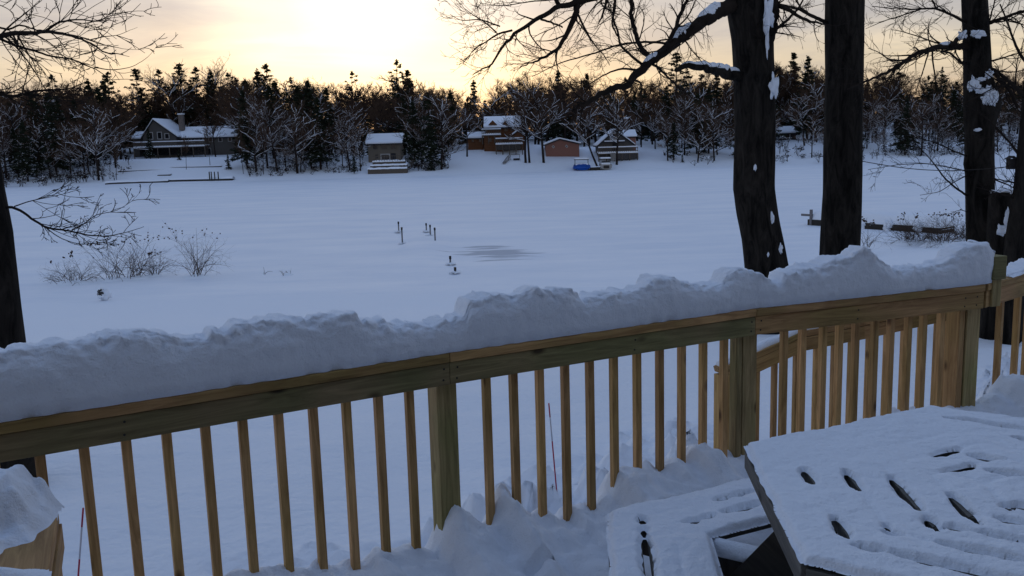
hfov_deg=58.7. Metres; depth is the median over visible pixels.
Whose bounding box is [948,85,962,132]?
bare tree
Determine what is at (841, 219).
maple tree
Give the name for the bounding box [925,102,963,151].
bare tree
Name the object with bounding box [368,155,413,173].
terrace
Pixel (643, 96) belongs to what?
pine tree
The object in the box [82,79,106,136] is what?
fir tree
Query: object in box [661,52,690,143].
pine tree
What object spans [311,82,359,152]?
bare tree
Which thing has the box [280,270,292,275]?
shrub
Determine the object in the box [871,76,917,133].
bare tree
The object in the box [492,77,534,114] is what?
bare tree
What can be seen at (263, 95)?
bare tree
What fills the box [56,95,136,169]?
bare tree
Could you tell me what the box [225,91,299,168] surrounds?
bare tree
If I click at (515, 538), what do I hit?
deck snow
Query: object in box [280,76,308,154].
pine tree
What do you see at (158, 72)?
pine tree
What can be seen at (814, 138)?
bare tree
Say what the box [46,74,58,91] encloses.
pine tree
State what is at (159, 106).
bare tree
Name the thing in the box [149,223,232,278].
shrub
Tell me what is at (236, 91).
bare tree
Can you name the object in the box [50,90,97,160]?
bare tree
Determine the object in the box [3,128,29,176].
fir tree
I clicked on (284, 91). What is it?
bare tree
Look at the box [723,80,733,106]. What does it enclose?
bare tree
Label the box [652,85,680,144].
fir tree
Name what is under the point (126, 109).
bare tree
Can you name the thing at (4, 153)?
bare tree
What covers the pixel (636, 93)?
bare tree
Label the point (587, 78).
fir tree
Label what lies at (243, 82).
spruce tree
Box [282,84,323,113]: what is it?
bare tree
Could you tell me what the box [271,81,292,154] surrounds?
spruce tree
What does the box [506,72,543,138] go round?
bare tree
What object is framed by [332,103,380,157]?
bare tree
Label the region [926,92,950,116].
bare tree
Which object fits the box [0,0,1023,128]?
sky
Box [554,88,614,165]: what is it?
bare tree
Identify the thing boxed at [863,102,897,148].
bare tree
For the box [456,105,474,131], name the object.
bare tree
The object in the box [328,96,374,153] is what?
bare tree
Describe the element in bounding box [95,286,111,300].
rock
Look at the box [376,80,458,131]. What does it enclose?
bare tree
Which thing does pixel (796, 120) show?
bare tree
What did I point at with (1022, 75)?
bare tree
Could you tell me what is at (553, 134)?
fir tree
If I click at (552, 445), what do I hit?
snow stake
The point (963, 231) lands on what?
shrub
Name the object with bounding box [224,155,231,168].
fir tree
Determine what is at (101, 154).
fir tree
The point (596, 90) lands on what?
bare tree
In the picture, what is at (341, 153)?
bare tree
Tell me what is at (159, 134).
window
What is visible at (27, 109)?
bare tree
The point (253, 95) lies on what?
bare tree
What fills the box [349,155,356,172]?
fir tree
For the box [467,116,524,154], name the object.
log house
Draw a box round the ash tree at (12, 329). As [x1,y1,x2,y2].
[0,0,182,477]
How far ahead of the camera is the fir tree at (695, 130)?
177.20 m
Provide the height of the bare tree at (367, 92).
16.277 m
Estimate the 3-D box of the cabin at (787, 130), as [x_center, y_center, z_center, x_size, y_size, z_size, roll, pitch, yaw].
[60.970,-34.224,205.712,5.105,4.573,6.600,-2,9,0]
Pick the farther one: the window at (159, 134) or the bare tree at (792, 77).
the bare tree at (792, 77)
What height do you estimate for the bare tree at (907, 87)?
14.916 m
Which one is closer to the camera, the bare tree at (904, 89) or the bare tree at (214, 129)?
the bare tree at (214, 129)
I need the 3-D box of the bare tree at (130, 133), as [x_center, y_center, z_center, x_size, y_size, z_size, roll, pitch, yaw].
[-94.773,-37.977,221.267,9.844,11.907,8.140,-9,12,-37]
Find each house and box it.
[364,133,404,161]
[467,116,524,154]
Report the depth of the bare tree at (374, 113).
181.28 m
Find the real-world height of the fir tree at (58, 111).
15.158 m
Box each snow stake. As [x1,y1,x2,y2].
[77,508,83,575]
[548,403,556,489]
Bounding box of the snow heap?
[0,464,64,575]
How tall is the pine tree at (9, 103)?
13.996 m
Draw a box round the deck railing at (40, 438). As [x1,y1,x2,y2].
[0,254,1023,575]
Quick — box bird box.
[1005,156,1015,168]
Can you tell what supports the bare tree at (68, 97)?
on the ground
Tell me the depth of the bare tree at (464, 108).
177.45 m
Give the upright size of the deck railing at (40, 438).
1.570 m
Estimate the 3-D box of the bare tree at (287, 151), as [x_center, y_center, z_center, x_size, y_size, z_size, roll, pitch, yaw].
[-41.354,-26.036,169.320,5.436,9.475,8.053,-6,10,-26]
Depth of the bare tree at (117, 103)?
198.53 m
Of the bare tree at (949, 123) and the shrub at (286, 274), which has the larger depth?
the bare tree at (949, 123)
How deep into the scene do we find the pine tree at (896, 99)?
205.88 m
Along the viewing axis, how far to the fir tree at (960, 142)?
173.72 m
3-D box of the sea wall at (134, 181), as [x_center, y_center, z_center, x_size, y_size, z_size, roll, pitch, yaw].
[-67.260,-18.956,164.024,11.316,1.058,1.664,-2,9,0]
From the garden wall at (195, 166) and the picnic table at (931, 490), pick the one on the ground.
the garden wall at (195, 166)
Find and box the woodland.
[1,78,1018,156]
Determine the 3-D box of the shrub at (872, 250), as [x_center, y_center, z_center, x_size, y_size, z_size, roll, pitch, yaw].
[17.352,-2.559,43.869,2.214,1.846,1.210,-6,10,-26]
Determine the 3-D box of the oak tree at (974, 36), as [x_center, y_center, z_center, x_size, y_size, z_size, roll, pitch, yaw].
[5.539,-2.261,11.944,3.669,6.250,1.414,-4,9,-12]
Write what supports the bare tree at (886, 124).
on the ground
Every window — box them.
[157,132,161,138]
[164,133,169,138]
[380,154,389,159]
[381,145,387,149]
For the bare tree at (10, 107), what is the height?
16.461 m
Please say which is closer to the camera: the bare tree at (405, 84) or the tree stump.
the tree stump
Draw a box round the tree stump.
[979,188,1012,339]
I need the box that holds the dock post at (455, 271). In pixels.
[449,267,460,274]
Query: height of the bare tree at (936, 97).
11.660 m
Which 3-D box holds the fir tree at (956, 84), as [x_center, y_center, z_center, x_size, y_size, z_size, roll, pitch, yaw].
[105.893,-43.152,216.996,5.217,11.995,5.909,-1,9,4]
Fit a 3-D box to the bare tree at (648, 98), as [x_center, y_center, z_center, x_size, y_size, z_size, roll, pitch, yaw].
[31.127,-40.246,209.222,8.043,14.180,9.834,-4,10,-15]
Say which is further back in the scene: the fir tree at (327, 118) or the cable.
the fir tree at (327, 118)
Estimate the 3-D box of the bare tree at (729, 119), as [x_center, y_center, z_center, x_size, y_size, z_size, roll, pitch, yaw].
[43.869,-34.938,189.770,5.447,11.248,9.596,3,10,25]
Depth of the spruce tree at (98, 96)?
199.16 m
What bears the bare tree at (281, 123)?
on the ground
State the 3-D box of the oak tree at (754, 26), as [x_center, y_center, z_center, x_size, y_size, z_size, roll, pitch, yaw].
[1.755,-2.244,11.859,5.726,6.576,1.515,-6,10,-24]
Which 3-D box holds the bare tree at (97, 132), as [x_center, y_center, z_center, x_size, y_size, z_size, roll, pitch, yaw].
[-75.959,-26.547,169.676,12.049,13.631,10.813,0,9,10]
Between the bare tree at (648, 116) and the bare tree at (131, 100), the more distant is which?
the bare tree at (131, 100)
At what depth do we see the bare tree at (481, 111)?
196.29 m
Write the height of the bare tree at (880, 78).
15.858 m
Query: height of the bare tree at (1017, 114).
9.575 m
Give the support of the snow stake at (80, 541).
on the ground
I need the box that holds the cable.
[862,161,1005,170]
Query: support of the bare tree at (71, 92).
on the ground
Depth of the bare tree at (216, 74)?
220.50 m
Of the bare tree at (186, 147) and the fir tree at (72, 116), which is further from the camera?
the fir tree at (72, 116)
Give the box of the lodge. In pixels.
[131,113,240,158]
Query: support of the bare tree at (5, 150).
on the ground
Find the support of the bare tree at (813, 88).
on the ground
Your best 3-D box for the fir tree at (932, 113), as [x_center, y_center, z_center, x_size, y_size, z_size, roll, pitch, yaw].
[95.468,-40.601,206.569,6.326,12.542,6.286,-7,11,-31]
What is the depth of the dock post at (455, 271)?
41.65 m
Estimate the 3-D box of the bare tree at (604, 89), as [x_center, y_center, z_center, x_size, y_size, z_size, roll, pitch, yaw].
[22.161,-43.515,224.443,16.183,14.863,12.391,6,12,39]
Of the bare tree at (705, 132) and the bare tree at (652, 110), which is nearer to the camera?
the bare tree at (705, 132)
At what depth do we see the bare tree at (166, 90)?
221.71 m
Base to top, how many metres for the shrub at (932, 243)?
2.368 m
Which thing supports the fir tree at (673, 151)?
on the ground
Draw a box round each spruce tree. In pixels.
[92,87,123,157]
[230,79,257,150]
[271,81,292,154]
[597,85,620,140]
[776,100,786,136]
[942,90,963,135]
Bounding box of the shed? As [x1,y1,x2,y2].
[543,137,580,156]
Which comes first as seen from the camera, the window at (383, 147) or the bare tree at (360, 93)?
the window at (383, 147)
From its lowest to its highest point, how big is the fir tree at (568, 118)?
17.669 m
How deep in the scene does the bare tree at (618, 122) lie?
168.31 m
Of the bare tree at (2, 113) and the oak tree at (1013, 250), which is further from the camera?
the bare tree at (2, 113)
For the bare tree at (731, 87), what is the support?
on the ground
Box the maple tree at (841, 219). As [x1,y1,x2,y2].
[780,0,864,254]
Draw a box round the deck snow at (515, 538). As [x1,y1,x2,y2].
[223,374,1023,575]
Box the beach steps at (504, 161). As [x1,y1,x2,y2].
[502,154,519,164]
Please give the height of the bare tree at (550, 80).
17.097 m
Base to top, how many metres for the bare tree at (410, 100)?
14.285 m
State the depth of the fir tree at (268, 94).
182.54 m
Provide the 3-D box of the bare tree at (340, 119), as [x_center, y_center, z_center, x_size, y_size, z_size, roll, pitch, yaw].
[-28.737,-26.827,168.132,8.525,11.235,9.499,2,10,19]
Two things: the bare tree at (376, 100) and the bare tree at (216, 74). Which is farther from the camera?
the bare tree at (216, 74)
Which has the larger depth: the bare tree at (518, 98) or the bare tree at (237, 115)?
the bare tree at (518, 98)
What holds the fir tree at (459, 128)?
on the ground
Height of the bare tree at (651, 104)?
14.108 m
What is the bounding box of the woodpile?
[590,166,599,170]
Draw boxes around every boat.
[573,158,590,169]
[599,157,611,169]
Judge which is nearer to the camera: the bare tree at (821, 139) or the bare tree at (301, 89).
the bare tree at (821, 139)
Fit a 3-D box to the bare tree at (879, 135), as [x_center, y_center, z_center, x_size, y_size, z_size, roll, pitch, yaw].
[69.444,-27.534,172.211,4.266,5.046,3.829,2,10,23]
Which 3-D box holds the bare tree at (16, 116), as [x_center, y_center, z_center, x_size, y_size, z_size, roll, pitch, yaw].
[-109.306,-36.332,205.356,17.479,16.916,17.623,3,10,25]
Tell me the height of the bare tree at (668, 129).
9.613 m
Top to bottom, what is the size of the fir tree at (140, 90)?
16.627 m
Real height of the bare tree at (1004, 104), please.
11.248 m
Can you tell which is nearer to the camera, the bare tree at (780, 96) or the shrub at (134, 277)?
the shrub at (134, 277)
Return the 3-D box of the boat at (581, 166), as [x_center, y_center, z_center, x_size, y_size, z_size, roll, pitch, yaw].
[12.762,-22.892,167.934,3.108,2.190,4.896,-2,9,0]
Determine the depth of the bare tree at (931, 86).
205.77 m
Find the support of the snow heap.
on the side table at (44, 549)
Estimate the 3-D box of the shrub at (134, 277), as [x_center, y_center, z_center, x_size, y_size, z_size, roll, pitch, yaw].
[-18.096,-1.529,43.380,3.732,2.624,3.239,-4,9,-12]
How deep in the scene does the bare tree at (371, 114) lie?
201.37 m
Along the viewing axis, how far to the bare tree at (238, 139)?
169.09 m
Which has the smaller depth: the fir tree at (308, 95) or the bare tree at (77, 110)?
the fir tree at (308, 95)
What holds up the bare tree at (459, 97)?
on the ground
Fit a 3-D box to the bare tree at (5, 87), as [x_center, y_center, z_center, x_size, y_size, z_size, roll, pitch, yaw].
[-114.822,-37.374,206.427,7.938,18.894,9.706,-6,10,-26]
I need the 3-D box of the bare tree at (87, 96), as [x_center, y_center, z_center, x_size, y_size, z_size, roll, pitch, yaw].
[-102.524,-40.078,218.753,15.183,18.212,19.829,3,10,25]
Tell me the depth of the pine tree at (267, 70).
197.28 m
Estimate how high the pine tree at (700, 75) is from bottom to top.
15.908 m
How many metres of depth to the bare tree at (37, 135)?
173.65 m
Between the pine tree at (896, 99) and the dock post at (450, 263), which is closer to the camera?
the dock post at (450, 263)
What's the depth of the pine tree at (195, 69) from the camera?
217.44 m
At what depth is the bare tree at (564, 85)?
192.74 m
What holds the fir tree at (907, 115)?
on the ground
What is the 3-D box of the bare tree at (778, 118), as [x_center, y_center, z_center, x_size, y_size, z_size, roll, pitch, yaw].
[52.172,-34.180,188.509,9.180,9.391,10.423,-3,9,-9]
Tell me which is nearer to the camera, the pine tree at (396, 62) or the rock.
the rock
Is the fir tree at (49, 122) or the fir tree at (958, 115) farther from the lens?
the fir tree at (958, 115)
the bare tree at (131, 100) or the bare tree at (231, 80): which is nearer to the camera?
the bare tree at (231, 80)
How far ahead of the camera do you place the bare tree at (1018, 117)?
174.42 m
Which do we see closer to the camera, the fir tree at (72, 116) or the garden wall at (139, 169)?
the garden wall at (139, 169)
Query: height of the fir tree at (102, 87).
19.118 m
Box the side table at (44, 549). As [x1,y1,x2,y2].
[0,514,64,575]
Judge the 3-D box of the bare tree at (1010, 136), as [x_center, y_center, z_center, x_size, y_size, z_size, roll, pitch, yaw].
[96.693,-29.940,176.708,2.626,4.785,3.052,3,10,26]
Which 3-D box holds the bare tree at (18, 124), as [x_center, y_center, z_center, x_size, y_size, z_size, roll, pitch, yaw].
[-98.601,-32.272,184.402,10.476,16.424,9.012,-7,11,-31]
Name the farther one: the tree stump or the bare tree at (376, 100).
the bare tree at (376, 100)
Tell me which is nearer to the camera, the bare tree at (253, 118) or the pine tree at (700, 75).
the bare tree at (253, 118)
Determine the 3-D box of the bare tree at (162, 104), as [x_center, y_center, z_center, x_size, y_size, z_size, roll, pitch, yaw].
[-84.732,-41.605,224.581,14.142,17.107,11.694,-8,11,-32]
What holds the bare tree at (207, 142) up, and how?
on the ground
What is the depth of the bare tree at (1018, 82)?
201.02 m
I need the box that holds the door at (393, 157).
[391,153,395,159]
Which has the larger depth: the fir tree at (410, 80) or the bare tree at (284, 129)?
the fir tree at (410, 80)
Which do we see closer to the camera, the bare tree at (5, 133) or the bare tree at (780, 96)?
the bare tree at (5, 133)
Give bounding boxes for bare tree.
[0,81,20,119]
[0,96,43,154]
[0,98,13,137]
[0,101,49,155]
[0,105,15,158]
[0,112,24,157]
[0,114,20,179]
[0,116,16,158]
[2,93,55,144]
[7,99,52,134]
[12,85,82,135]
[13,79,52,152]
[15,89,61,150]
[15,120,50,177]
[25,88,78,125]
[38,81,90,145]
[39,139,61,176]
[43,95,99,161]
[47,85,90,141]
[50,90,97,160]
[50,115,96,173]
[53,119,85,175]
[55,83,114,108]
[55,122,102,178]
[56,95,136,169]
[56,111,81,166]
[60,108,130,180]
[67,80,118,157]
[72,97,147,167]
[73,103,117,156]
[99,94,145,158]
[108,137,121,179]
[109,92,149,159]
[110,87,163,130]
[119,110,140,153]
[128,91,161,117]
[135,88,178,119]
[136,93,187,118]
[137,60,222,126]
[145,84,197,117]
[148,77,199,120]
[149,75,200,116]
[166,79,225,125]
[167,86,204,120]
[175,57,228,125]
[181,136,190,168]
[185,81,226,125]
[192,111,224,156]
[194,71,272,133]
[203,125,214,161]
[208,72,266,117]
[208,83,261,145]
[210,68,264,105]
[212,83,291,152]
[220,81,265,112]
[224,75,273,99]
[224,99,270,148]
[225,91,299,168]
[233,102,281,173]
[234,130,244,173]
[236,80,290,104]
[248,94,278,157]
[254,126,268,173]
[256,96,311,171]
[266,77,321,109]
[267,85,302,145]
[269,113,291,161]
[272,124,295,168]
[275,98,346,168]
[280,120,310,171]
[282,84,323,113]
[282,98,321,173]
[287,77,316,153]
[299,75,371,127]
[307,83,341,155]
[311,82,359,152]
[314,82,343,152]
[323,94,355,138]
[323,139,336,166]
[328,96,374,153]
[331,112,372,170]
[332,83,368,117]
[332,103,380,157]
[332,131,353,165]
[339,100,369,144]
[342,82,392,132]
[342,129,369,170]
[353,81,382,146]
[361,97,394,132]
[364,85,390,133]
[365,95,405,132]
[366,97,399,132]
[370,73,419,132]
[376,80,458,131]
[383,87,434,154]
[387,77,444,114]
[395,110,430,163]
[402,103,427,137]
[405,83,439,136]
[415,83,434,127]
[415,89,446,121]
[423,112,466,163]
[424,82,478,169]
[426,90,460,147]
[434,86,468,146]
[435,86,470,142]
[444,101,487,156]
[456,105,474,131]
[461,81,530,131]
[478,100,510,121]
[485,79,513,114]
[487,86,541,130]
[488,86,525,115]
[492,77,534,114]
[498,82,553,162]
[498,94,547,162]
[501,76,580,162]
[502,90,538,115]
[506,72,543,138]
[525,84,547,143]
[529,92,569,141]
[530,76,569,132]
[530,86,560,144]
[532,74,576,111]
[546,78,582,138]
[546,78,601,139]
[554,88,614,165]
[559,91,612,146]
[566,71,603,138]
[567,83,594,140]
[567,88,603,141]
[572,88,607,144]
[573,76,603,142]
[582,90,647,164]
[591,80,627,110]
[612,79,645,140]
[614,97,639,125]
[615,78,647,123]
[621,92,656,146]
[625,83,659,140]
[628,93,661,144]
[637,80,670,134]
[638,102,679,148]
[639,82,669,140]
[648,75,699,136]
[651,98,687,131]
[652,88,717,153]
[656,113,683,160]
[663,80,732,130]
[669,97,693,146]
[673,76,712,138]
[674,101,720,161]
[681,72,719,104]
[689,74,733,143]
[693,102,733,160]
[702,97,730,129]
[706,108,728,154]
[713,80,731,105]
[715,93,733,136]
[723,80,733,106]
[729,97,783,131]
[775,66,800,123]
[776,63,800,125]
[776,70,801,123]
[776,107,785,132]
[777,65,800,101]
[778,64,802,125]
[779,86,818,145]
[783,63,822,134]
[792,119,823,157]
[793,75,824,140]
[799,90,823,141]
[801,68,824,136]
[812,72,824,101]
[818,121,823,144]
[863,93,888,142]
[863,93,912,140]
[863,95,893,137]
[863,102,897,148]
[863,107,890,148]
[864,69,896,135]
[864,79,903,132]
[867,68,892,132]
[868,130,887,153]
[870,71,923,104]
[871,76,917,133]
[883,72,910,102]
[889,95,918,121]
[890,72,914,129]
[899,102,938,151]
[909,76,936,132]
[909,99,926,139]
[911,70,956,107]
[911,84,945,122]
[911,100,933,128]
[916,88,959,135]
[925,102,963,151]
[925,121,949,152]
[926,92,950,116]
[932,72,962,100]
[932,106,956,128]
[939,117,963,143]
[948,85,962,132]
[995,109,1007,151]
[997,68,1023,130]
[998,72,1020,131]
[1000,90,1017,119]
[1001,98,1021,132]
[1003,76,1023,128]
[1004,124,1016,140]
[1007,100,1020,125]
[1010,99,1020,126]
[1011,106,1020,127]
[1014,86,1022,133]
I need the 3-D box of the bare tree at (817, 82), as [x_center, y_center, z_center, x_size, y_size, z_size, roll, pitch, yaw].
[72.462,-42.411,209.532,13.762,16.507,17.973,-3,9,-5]
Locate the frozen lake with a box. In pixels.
[5,159,1014,303]
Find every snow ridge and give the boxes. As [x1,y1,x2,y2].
[0,240,995,422]
[1006,258,1023,277]
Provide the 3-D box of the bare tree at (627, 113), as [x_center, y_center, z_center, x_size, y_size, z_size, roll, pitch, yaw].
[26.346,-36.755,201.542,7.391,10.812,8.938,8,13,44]
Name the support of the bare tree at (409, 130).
on the ground
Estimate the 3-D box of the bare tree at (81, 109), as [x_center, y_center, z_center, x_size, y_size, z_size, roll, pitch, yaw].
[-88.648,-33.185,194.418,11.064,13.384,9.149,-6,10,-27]
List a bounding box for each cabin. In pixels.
[593,117,637,161]
[776,126,796,139]
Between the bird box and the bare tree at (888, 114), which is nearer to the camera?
the bird box
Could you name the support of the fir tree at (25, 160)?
on the ground
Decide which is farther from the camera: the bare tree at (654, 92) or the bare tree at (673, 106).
the bare tree at (654, 92)
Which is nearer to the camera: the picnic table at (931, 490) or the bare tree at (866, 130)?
the picnic table at (931, 490)
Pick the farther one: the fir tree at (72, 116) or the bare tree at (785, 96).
the bare tree at (785, 96)
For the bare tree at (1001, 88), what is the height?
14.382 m
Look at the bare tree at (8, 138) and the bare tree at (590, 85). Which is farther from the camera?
the bare tree at (590, 85)
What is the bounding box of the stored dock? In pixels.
[801,209,954,233]
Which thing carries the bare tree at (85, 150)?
on the ground
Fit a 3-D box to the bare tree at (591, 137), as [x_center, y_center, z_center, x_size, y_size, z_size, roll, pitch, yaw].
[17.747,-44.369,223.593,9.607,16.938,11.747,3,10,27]
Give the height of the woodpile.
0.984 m
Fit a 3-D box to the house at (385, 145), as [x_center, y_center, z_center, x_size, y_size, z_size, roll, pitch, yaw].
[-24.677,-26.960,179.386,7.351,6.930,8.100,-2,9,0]
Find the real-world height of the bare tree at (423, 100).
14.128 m
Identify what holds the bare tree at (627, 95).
on the ground
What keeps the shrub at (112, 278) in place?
on the frozen lake
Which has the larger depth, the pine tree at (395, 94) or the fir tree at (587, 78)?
the fir tree at (587, 78)
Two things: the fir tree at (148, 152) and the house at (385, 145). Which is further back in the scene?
the fir tree at (148, 152)
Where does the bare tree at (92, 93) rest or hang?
on the ground
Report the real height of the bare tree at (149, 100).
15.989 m
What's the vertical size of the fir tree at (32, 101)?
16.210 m
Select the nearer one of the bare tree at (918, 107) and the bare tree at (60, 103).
the bare tree at (918, 107)
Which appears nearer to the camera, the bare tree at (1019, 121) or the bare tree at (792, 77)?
the bare tree at (1019, 121)
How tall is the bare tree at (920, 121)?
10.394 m
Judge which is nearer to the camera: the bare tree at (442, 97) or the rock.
the rock
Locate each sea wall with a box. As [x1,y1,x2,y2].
[105,179,168,184]
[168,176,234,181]
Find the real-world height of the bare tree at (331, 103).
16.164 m
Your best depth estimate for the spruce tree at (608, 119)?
201.77 m
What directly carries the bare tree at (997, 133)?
on the ground
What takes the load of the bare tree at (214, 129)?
on the ground
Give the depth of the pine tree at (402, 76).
209.31 m
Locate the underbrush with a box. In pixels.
[2,126,1017,186]
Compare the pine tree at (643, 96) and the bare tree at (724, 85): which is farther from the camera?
the bare tree at (724, 85)
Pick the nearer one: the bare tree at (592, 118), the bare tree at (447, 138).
the bare tree at (447, 138)
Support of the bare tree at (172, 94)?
on the ground
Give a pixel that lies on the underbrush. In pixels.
(80, 174)
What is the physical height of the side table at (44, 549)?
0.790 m
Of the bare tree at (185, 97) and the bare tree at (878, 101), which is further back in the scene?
the bare tree at (185, 97)
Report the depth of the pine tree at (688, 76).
207.34 m
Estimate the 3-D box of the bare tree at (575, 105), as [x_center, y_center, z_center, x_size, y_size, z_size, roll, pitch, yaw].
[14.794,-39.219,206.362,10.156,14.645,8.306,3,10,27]
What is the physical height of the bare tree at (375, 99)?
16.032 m
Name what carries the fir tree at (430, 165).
on the ground
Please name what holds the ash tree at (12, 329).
on the ground
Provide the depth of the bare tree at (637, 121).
188.53 m
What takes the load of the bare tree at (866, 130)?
on the ground
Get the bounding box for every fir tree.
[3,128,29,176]
[12,119,41,181]
[24,93,49,169]
[34,93,76,174]
[39,95,76,164]
[69,100,92,159]
[78,100,111,162]
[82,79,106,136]
[99,79,113,142]
[129,87,152,144]
[142,129,158,158]
[185,83,202,126]
[200,69,224,125]
[224,90,262,167]
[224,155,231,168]
[253,68,264,153]
[262,85,281,156]
[288,86,314,153]
[292,81,325,152]
[299,97,339,169]
[320,87,345,152]
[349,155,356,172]
[396,97,411,154]
[402,69,425,141]
[402,100,425,164]
[410,93,447,164]
[426,152,434,170]
[436,101,450,148]
[443,91,461,149]
[448,100,462,146]
[458,97,474,143]
[461,80,483,138]
[543,70,576,139]
[545,94,566,140]
[570,73,598,139]
[627,94,647,140]
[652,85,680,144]
[666,121,682,159]
[683,93,711,153]
[698,75,728,137]
[698,88,725,153]
[781,52,804,126]
[786,55,823,138]
[807,84,824,134]
[863,82,877,136]
[889,98,919,154]
[890,94,910,135]
[920,84,944,131]
[943,81,961,128]
[950,101,963,140]
[956,119,963,145]
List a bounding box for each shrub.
[39,250,106,285]
[75,234,142,281]
[92,231,170,279]
[118,249,177,276]
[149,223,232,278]
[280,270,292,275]
[861,216,891,253]
[879,212,938,245]
[906,209,965,247]
[941,212,965,240]
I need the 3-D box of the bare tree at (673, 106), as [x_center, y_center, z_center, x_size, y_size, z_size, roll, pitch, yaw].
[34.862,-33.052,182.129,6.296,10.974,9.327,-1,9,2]
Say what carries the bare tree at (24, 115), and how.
on the ground
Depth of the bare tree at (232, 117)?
192.52 m
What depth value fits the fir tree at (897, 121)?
189.54 m
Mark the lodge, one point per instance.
(166, 135)
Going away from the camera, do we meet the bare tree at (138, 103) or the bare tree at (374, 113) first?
the bare tree at (374, 113)
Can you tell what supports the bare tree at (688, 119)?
on the ground
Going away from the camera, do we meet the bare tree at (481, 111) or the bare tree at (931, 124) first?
the bare tree at (931, 124)
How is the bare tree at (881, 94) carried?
on the ground
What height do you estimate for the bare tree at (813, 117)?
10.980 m
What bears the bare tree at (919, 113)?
on the ground
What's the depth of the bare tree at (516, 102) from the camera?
198.62 m
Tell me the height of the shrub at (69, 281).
2.057 m
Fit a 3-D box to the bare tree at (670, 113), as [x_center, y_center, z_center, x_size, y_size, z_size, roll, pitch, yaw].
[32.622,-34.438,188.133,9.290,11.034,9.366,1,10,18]
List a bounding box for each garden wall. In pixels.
[118,169,163,171]
[170,165,221,167]
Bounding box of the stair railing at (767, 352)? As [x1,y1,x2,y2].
[713,313,946,449]
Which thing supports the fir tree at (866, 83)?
on the ground
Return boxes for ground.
[1,121,1021,575]
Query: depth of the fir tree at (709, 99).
176.98 m
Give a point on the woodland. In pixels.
(645, 132)
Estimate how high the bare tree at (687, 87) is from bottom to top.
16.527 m
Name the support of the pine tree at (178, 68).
on the ground
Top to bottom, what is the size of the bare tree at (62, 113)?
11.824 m
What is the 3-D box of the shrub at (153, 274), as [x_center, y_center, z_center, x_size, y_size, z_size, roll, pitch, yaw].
[-17.455,-1.100,43.910,2.521,1.526,2.287,7,13,42]
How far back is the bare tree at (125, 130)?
176.99 m
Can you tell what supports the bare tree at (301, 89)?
on the ground
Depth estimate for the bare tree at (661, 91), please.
200.17 m
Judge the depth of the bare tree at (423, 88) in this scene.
201.89 m
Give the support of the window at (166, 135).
in the lodge
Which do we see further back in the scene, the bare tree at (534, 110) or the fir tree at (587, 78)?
the fir tree at (587, 78)
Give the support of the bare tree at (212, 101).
on the ground
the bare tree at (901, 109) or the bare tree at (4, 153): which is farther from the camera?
the bare tree at (901, 109)
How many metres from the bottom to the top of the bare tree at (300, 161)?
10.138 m
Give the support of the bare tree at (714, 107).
on the ground
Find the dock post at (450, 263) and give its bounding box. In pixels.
[445,256,455,265]
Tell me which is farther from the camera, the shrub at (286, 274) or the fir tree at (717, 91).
the fir tree at (717, 91)
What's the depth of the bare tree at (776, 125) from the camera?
175.01 m
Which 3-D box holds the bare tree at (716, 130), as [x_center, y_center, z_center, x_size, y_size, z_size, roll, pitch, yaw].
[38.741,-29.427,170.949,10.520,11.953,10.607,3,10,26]
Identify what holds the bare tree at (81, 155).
on the ground
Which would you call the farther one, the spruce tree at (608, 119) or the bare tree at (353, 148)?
the spruce tree at (608, 119)
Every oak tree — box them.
[434,0,855,334]
[825,0,1023,317]
[936,0,1023,344]
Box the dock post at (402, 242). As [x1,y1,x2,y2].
[398,227,405,244]
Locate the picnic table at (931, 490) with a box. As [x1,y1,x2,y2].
[606,405,1023,575]
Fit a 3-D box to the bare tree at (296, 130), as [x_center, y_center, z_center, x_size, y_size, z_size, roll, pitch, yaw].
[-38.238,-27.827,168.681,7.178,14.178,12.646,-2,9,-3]
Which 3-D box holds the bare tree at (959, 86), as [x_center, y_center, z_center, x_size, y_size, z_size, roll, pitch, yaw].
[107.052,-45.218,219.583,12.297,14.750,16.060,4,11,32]
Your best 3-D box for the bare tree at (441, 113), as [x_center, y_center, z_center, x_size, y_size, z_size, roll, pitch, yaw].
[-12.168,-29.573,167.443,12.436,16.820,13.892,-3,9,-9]
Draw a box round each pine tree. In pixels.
[5,102,17,156]
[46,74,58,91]
[101,72,134,156]
[119,92,140,132]
[123,68,149,122]
[148,69,165,116]
[164,63,197,123]
[185,66,205,123]
[217,72,235,125]
[259,64,278,116]
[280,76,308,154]
[343,71,365,146]
[386,59,411,109]
[386,86,403,132]
[395,73,420,123]
[631,88,646,144]
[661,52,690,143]
[677,68,704,141]
[690,74,707,137]
[889,66,905,119]
[914,75,935,134]
[927,66,952,114]
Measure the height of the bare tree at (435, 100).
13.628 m
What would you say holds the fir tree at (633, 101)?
on the ground
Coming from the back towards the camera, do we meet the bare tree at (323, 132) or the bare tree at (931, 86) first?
the bare tree at (931, 86)
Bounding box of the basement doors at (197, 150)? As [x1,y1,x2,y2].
[140,147,207,155]
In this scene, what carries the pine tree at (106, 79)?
on the ground
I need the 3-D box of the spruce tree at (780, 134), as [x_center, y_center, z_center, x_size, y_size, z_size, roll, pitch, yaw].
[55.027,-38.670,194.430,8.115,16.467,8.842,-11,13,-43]
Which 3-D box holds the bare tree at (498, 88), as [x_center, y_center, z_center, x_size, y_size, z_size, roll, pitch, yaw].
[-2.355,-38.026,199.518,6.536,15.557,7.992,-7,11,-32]
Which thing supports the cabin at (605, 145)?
on the ground
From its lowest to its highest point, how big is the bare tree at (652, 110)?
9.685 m
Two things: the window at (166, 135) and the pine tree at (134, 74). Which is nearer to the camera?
the window at (166, 135)

